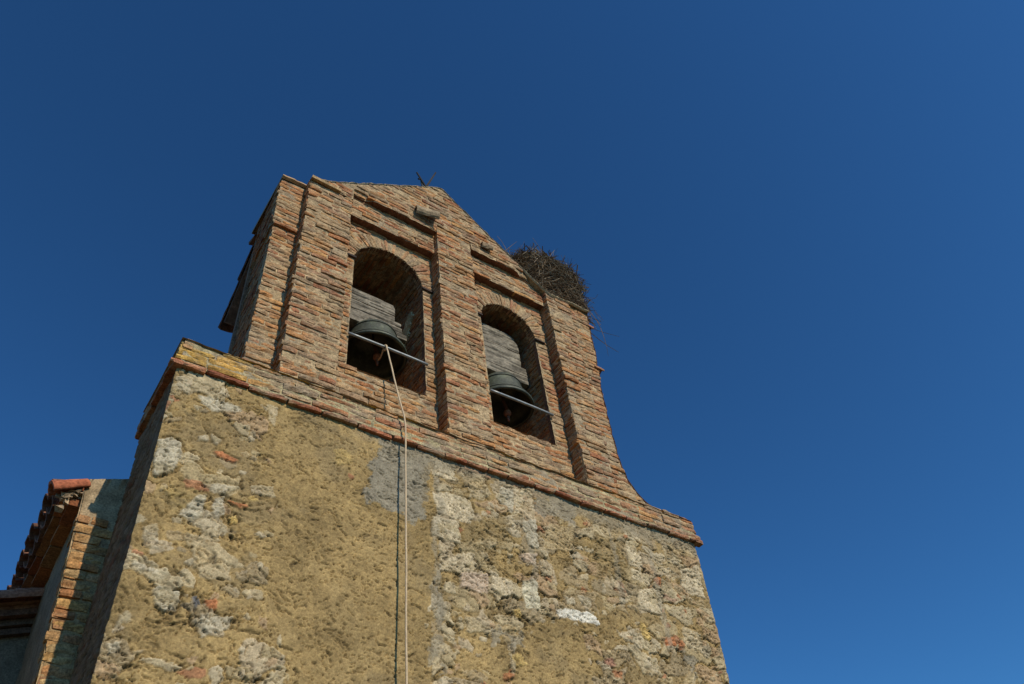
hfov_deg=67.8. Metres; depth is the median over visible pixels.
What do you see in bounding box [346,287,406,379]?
bell
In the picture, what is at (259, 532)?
bell tower
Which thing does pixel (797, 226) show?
sky
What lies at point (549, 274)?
bird nest
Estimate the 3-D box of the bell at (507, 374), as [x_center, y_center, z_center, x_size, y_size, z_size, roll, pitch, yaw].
[-0.165,0.363,8.286,0.708,1.321,0.674,24,-55,-27]
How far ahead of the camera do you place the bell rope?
5.35 m
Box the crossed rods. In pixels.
[416,172,435,185]
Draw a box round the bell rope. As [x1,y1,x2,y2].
[377,344,407,683]
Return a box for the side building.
[0,587,44,683]
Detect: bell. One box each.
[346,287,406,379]
[482,323,533,428]
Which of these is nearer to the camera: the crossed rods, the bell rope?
the bell rope
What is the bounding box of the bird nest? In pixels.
[497,236,618,351]
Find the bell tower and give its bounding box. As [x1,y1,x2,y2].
[69,174,729,683]
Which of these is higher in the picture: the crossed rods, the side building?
the crossed rods
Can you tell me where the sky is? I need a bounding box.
[0,0,1023,683]
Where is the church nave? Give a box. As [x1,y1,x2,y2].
[7,479,128,683]
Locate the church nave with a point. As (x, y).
(64, 551)

